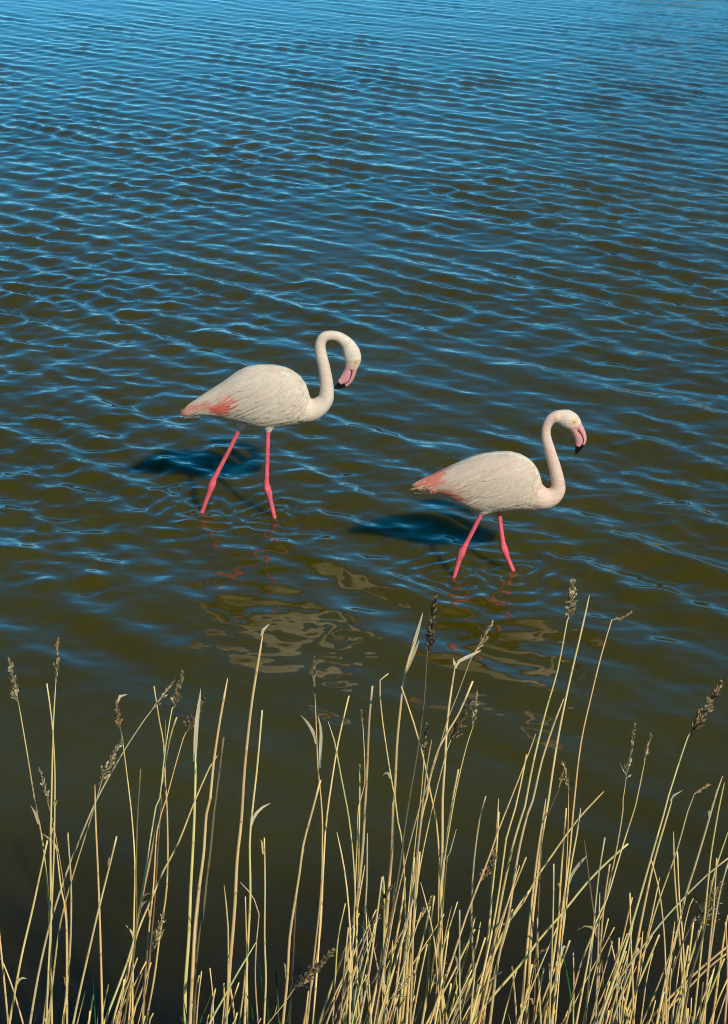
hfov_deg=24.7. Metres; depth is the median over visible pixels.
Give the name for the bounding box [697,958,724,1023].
reed
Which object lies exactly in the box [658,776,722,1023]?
reed
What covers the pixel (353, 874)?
reed
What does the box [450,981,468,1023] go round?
reed
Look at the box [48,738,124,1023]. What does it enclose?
reed
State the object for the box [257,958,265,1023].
green shoot
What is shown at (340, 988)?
reed
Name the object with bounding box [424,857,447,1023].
reed
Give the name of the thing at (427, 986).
reed
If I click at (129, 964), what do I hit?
reed
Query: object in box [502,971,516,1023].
reed
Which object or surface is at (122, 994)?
reed
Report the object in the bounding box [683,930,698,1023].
reed
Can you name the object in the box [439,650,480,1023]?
reed
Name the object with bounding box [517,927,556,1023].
reed
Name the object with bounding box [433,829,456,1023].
reed
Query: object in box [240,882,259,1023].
reed
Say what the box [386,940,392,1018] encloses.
reed
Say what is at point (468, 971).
reed
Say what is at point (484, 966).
reed
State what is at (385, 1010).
reed
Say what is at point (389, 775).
reed
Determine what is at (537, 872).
reed
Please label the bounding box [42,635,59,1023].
reed
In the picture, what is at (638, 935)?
reed
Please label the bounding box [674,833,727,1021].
reed
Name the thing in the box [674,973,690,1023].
reed
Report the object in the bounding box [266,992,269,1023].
green shoot
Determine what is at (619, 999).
reed
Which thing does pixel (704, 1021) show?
reed
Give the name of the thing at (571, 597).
reed
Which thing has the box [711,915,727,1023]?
reed
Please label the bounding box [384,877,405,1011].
reed
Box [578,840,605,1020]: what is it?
reed
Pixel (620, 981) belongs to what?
reed
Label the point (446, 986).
reed
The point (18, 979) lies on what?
reed
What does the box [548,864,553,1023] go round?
reed
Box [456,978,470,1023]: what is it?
reed
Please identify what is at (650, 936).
reed
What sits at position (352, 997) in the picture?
reed
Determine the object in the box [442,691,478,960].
reed
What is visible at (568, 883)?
reed
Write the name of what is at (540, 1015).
reed
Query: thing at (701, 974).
reed
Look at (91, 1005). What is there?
reed
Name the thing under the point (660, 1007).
reed
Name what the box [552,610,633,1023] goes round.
reed
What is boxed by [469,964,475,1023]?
reed
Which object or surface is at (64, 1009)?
reed
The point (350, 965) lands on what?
reed
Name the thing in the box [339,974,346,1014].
reed
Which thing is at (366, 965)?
reed
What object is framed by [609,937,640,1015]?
reed
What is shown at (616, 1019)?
reed
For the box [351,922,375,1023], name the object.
reed
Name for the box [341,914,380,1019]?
reed
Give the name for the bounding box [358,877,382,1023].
reed
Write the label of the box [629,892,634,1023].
reed
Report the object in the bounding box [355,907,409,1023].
reed
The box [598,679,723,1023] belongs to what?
reed
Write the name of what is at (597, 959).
reed
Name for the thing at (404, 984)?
reed
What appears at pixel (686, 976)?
reed
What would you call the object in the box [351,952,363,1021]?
reed
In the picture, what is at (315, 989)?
reed
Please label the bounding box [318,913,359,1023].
reed
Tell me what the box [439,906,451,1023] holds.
reed
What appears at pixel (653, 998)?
reed
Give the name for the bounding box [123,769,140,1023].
reed
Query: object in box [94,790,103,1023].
reed
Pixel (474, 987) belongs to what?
reed
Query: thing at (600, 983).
reed
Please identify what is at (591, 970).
reed
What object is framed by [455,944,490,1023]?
reed
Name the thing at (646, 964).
reed
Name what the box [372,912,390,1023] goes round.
reed
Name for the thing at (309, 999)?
reed
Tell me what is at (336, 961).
reed
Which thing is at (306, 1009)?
reed
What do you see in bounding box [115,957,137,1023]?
reed
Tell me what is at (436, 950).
reed
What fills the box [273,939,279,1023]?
green shoot
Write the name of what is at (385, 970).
reed
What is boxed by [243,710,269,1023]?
reed
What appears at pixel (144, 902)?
reed
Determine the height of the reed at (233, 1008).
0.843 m
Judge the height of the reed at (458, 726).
1.455 m
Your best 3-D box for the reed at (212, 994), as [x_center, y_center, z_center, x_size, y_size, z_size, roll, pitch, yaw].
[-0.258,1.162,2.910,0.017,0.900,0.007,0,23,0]
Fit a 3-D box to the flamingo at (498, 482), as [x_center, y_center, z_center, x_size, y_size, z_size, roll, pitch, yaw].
[0.645,-0.002,8.132,0.846,1.054,0.212,0,23,0]
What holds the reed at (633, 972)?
on the bank
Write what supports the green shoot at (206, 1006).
on the bank
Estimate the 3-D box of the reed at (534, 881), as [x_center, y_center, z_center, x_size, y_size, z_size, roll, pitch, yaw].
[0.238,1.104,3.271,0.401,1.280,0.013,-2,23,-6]
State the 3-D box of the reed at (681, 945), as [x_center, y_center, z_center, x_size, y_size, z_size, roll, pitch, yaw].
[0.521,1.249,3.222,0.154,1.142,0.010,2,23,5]
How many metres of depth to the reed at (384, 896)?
3.04 m
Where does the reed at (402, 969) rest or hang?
on the bank
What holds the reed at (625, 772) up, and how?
on the bank
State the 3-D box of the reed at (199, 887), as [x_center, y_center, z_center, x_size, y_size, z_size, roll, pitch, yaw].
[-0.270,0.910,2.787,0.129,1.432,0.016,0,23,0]
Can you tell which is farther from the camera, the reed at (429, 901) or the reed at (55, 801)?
the reed at (429, 901)
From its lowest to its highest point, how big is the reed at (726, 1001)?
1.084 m
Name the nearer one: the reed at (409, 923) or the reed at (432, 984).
the reed at (409, 923)
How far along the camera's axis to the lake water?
9.45 m
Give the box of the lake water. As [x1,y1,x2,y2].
[0,0,727,1023]
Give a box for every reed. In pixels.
[0,936,8,1023]
[0,957,23,1023]
[7,657,52,1023]
[8,840,47,1023]
[29,680,174,1023]
[38,767,67,937]
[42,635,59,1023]
[46,683,57,1023]
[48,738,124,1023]
[57,855,67,1023]
[62,995,67,1023]
[63,832,71,1023]
[72,836,117,1023]
[89,995,93,1023]
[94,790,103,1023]
[103,670,183,1023]
[103,984,108,1012]
[111,755,217,1023]
[114,694,134,1023]
[114,961,145,1021]
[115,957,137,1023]
[118,717,176,1023]
[118,979,124,1019]
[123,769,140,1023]
[127,962,151,1023]
[127,973,142,1021]
[127,978,131,1022]
[130,998,137,1023]
[138,911,164,1023]
[141,696,205,1023]
[144,719,165,1014]
[145,686,168,1023]
[183,689,200,1023]
[188,678,227,1023]
[192,737,224,1023]
[192,890,200,1010]
[196,971,201,1023]
[208,943,255,1023]
[209,968,213,1023]
[210,988,215,1023]
[222,983,224,1023]
[223,624,268,1023]
[224,886,228,1023]
[228,982,239,1013]
[230,987,235,1023]
[238,971,244,1023]
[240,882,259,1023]
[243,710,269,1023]
[245,896,247,1023]
[261,837,266,1023]
[267,947,335,1023]
[281,780,320,1023]
[288,851,303,1023]
[301,657,322,1023]
[305,991,308,1023]
[307,858,322,1023]
[312,696,349,1023]
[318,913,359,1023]
[320,909,376,1023]
[325,943,358,1023]
[328,722,359,1020]
[332,903,345,1021]
[332,924,370,1023]
[336,909,395,1023]
[337,834,351,1023]
[338,967,356,1023]
[339,927,348,1023]
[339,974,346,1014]
[341,685,372,1023]
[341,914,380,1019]
[341,974,367,1020]
[344,866,364,1023]
[351,709,364,1002]
[351,895,382,1016]
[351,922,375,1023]
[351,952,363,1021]
[355,764,359,1020]
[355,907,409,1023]
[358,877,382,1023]
[360,833,367,1023]
[363,941,398,1023]
[364,974,369,1017]
[365,613,422,1023]
[365,906,371,1023]
[366,908,390,1023]
[368,883,394,1023]
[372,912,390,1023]
[373,620,492,1023]
[375,591,437,1023]
[378,930,405,1023]
[379,673,407,998]
[379,899,413,1023]
[381,876,384,1023]
[382,885,393,1023]
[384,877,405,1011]
[384,914,443,1009]
[384,993,388,1023]
[385,912,421,1023]
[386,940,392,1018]
[388,995,398,1023]
[391,924,404,1023]
[391,970,415,998]
[393,895,432,1019]
[397,857,414,1023]
[400,681,473,1023]
[400,722,427,1019]
[401,686,447,1020]
[404,701,473,998]
[405,851,420,1023]
[408,906,430,1023]
[409,740,431,1023]
[411,944,427,1023]
[413,955,419,994]
[413,1002,422,1023]
[420,882,440,1023]
[421,895,434,1023]
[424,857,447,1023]
[425,901,457,1011]
[425,929,474,1023]
[428,948,448,978]
[429,734,535,1023]
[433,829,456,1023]
[434,931,448,1023]
[437,769,458,1023]
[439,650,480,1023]
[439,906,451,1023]
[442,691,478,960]
[444,942,464,1014]
[444,983,451,1021]
[445,978,469,1023]
[446,969,471,1023]
[448,916,475,1022]
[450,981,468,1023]
[452,922,480,1023]
[453,956,491,1023]
[454,910,460,1023]
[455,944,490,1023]
[456,937,485,1021]
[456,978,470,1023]
[461,1004,470,1023]
[463,791,603,1023]
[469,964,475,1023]
[470,796,485,1021]
[471,754,526,1022]
[471,890,529,1023]
[472,843,628,1023]
[473,857,526,1020]
[477,939,498,1023]
[478,798,498,1011]
[478,865,519,1023]
[480,812,499,1023]
[482,909,512,1017]
[483,578,577,1023]
[488,699,563,1023]
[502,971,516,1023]
[511,966,516,1020]
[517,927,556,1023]
[519,799,545,1023]
[519,964,532,1023]
[523,948,546,1023]
[525,595,589,1023]
[528,771,563,1023]
[532,968,544,1023]
[535,960,557,1019]
[537,918,541,1023]
[538,940,570,1023]
[543,808,566,1023]
[546,963,549,1023]
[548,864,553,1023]
[550,808,586,1023]
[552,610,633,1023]
[555,761,569,1023]
[563,955,574,1023]
[564,927,614,1023]
[565,723,636,1023]
[572,953,573,1023]
[575,733,651,1023]
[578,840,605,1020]
[582,918,608,1023]
[584,837,604,1023]
[589,933,627,1023]
[590,941,612,1023]
[593,858,727,1023]
[595,894,599,1023]
[596,864,610,1023]
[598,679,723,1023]
[600,981,609,1014]
[601,897,632,1023]
[601,951,626,1022]
[603,953,616,1023]
[608,954,627,1023]
[609,934,629,1023]
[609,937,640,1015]
[610,937,651,1022]
[611,948,638,1023]
[615,937,619,1023]
[620,923,633,1023]
[621,790,682,1023]
[622,934,659,1023]
[625,783,710,1023]
[629,877,659,1023]
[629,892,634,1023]
[632,932,642,1023]
[640,953,652,1023]
[641,953,669,1023]
[646,947,725,1023]
[648,1000,655,1023]
[651,860,666,1023]
[654,953,725,1023]
[655,916,695,1023]
[656,903,684,1023]
[657,992,664,1023]
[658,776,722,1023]
[661,922,674,1023]
[661,987,681,1022]
[667,968,671,1023]
[671,898,693,1023]
[673,832,684,1023]
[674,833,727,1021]
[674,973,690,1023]
[676,945,688,1023]
[677,851,686,1023]
[679,923,693,1023]
[681,880,712,1023]
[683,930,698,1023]
[688,997,691,1023]
[691,785,723,1023]
[693,973,712,1023]
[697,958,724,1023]
[698,982,703,1023]
[701,968,713,1023]
[702,862,727,1016]
[703,858,716,1023]
[709,979,727,1023]
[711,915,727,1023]
[716,994,725,1023]
[724,921,727,1023]
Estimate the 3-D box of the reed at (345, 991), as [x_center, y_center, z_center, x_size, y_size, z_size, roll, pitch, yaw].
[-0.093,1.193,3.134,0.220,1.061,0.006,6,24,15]
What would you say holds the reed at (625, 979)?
on the bank
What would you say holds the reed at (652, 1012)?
on the bank
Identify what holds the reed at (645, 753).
on the bank
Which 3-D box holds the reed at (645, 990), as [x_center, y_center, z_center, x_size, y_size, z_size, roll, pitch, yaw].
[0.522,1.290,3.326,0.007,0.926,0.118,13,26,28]
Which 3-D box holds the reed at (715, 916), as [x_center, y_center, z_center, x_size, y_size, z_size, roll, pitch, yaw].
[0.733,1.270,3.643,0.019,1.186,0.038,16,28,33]
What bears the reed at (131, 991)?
on the bank
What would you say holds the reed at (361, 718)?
on the bank
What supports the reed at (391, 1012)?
on the bank
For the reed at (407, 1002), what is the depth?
2.91 m
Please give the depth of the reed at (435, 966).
3.34 m
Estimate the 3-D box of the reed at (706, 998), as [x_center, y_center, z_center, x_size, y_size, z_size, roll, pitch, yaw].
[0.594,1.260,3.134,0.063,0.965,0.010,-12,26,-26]
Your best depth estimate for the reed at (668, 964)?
2.72 m
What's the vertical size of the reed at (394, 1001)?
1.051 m
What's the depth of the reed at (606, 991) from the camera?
3.60 m
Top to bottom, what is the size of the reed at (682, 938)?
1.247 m
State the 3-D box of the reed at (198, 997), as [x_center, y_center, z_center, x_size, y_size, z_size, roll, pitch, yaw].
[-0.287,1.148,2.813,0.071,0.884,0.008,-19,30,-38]
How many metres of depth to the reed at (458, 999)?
3.02 m
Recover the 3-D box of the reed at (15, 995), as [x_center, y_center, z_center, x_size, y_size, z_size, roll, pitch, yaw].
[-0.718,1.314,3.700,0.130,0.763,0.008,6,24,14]
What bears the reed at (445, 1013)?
on the bank
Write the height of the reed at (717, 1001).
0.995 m
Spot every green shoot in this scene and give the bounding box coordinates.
[93,985,95,1023]
[183,1000,187,1023]
[198,977,215,1023]
[237,977,253,1023]
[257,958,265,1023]
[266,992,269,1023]
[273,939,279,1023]
[352,982,354,1023]
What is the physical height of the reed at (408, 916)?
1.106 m
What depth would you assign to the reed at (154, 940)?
3.44 m
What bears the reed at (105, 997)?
on the bank
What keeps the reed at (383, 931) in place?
on the bank
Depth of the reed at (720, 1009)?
3.33 m
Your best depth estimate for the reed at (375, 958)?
3.18 m
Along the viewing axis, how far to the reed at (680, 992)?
3.43 m
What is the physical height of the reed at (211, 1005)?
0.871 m
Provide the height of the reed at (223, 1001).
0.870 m
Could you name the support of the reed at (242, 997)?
on the bank
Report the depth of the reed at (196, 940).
3.61 m
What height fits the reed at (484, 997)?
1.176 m
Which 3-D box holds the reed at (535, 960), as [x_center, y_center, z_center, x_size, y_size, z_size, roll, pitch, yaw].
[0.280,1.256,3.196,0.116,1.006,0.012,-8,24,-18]
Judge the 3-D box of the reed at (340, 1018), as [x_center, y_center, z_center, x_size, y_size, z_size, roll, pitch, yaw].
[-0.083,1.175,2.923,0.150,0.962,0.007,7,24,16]
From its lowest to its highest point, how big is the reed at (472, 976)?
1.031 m
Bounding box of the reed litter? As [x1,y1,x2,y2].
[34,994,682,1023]
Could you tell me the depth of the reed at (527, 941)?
3.25 m
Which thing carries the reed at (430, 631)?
on the bank
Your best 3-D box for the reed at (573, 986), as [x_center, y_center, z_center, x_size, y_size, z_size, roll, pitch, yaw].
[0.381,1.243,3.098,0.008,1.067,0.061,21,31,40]
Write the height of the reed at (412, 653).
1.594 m
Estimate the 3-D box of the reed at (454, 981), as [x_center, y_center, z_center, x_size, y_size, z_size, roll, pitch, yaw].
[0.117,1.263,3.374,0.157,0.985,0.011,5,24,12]
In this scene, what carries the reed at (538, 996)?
on the bank
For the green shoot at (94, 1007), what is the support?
on the bank
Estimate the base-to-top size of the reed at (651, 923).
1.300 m
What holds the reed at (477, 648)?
on the bank
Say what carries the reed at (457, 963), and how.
on the bank
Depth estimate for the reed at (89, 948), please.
2.65 m
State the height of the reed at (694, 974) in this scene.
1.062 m
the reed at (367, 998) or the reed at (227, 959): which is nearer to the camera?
the reed at (227, 959)
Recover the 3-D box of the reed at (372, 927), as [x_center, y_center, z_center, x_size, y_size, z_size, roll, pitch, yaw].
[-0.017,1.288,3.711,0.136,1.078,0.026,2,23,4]
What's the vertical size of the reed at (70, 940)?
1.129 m
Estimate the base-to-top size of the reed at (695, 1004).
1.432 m
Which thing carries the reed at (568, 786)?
on the bank
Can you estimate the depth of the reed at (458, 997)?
2.83 m
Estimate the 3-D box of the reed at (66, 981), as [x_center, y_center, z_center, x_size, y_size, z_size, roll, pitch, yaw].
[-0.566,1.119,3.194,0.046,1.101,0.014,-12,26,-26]
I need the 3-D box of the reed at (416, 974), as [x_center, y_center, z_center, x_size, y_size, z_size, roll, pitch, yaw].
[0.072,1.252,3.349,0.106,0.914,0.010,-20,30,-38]
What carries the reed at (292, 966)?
on the bank
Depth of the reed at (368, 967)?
2.83 m
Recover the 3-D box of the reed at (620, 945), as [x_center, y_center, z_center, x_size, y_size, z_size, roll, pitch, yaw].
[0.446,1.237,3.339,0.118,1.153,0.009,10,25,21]
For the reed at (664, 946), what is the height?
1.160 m
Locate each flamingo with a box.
[180,331,360,517]
[411,410,586,577]
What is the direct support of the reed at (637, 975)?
on the bank
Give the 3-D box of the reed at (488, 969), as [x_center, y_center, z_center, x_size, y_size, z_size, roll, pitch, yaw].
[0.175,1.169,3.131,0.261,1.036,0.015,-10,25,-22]
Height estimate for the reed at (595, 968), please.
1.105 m
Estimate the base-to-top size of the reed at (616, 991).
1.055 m
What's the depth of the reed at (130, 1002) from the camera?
3.27 m
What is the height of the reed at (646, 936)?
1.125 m
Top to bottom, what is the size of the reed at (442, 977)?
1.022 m
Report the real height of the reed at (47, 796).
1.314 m
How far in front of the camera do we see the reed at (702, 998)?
2.77 m
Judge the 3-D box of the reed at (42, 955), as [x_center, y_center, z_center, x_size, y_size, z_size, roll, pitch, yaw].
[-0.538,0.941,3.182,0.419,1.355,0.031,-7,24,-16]
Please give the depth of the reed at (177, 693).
2.87 m
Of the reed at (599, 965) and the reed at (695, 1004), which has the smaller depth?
the reed at (695, 1004)
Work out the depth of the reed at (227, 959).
2.77 m
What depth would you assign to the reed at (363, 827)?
3.35 m
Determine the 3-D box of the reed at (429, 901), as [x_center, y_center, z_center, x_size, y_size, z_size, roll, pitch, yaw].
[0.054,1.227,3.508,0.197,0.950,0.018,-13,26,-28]
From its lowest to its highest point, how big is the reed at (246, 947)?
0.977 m
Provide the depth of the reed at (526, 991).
2.97 m
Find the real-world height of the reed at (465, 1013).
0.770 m
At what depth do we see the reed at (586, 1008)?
2.91 m
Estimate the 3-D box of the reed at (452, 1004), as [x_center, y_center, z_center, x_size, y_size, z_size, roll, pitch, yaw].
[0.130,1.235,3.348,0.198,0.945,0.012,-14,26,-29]
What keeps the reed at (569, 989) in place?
on the bank
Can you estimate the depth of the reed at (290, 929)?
2.81 m
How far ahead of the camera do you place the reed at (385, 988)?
2.80 m
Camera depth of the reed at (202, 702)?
3.42 m
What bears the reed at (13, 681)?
on the bank
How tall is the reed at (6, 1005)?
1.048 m
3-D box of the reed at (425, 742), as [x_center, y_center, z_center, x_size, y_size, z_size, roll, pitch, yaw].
[0.078,1.033,3.215,0.080,1.461,0.012,13,26,29]
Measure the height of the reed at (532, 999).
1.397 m
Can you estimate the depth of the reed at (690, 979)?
2.66 m
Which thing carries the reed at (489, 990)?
on the bank
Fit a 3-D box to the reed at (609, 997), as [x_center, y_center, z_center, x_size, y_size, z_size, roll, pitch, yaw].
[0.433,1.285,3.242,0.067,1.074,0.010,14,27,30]
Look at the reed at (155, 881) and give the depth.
3.49 m
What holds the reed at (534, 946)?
on the bank
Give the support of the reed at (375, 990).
on the bank
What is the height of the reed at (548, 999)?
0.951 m
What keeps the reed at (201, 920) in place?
on the bank
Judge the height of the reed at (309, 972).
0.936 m
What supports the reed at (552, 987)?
on the bank
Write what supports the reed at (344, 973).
on the bank
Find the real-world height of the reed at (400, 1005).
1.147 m
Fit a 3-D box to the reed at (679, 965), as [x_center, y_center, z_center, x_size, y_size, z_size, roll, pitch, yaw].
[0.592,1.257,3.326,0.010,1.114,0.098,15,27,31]
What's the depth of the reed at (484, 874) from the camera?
2.69 m
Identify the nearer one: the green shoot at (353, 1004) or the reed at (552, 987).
the green shoot at (353, 1004)
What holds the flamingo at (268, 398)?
on the lake water
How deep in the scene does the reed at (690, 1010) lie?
3.05 m
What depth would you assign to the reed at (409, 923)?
2.89 m
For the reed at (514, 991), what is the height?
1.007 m
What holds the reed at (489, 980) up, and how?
on the bank
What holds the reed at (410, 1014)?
on the bank
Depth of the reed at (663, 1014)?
2.94 m
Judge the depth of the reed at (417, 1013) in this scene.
3.39 m
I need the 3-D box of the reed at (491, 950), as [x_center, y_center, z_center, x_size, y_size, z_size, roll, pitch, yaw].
[0.210,1.151,3.218,0.167,1.150,0.012,-2,23,-4]
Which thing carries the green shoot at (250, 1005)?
on the bank
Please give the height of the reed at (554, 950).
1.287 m
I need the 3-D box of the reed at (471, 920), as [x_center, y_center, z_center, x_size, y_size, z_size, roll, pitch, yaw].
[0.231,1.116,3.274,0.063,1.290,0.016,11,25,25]
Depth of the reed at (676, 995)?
3.18 m
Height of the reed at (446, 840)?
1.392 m
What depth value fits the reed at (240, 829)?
2.69 m
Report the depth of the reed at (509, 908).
2.78 m
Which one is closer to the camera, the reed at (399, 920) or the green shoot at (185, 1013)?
the green shoot at (185, 1013)
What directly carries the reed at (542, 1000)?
on the bank
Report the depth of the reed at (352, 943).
2.93 m
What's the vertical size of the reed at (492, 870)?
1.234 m
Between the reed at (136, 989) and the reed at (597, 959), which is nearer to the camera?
the reed at (597, 959)
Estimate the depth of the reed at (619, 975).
3.50 m
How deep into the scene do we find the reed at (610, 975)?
2.98 m
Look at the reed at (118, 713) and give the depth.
3.02 m
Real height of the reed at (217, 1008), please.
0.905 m
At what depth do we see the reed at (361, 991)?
3.54 m
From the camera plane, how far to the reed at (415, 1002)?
2.80 m
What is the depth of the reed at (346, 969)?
2.85 m
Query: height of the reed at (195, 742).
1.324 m
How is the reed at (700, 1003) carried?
on the bank
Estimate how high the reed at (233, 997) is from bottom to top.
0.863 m
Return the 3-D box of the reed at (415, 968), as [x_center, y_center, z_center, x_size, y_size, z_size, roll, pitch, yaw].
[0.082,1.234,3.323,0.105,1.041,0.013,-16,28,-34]
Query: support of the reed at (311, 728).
on the bank
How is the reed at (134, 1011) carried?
on the bank
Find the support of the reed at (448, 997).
on the bank
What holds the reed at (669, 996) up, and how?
on the bank
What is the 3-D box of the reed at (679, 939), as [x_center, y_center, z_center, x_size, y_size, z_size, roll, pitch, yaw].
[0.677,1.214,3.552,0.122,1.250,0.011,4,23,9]
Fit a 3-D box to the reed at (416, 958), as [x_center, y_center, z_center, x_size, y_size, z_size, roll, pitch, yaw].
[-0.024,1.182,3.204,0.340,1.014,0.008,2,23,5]
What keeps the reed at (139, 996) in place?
on the bank
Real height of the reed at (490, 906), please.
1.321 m
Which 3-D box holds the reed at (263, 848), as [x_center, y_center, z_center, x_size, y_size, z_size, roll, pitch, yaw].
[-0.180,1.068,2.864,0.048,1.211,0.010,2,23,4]
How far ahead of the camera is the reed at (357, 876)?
3.42 m
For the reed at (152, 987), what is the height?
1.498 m

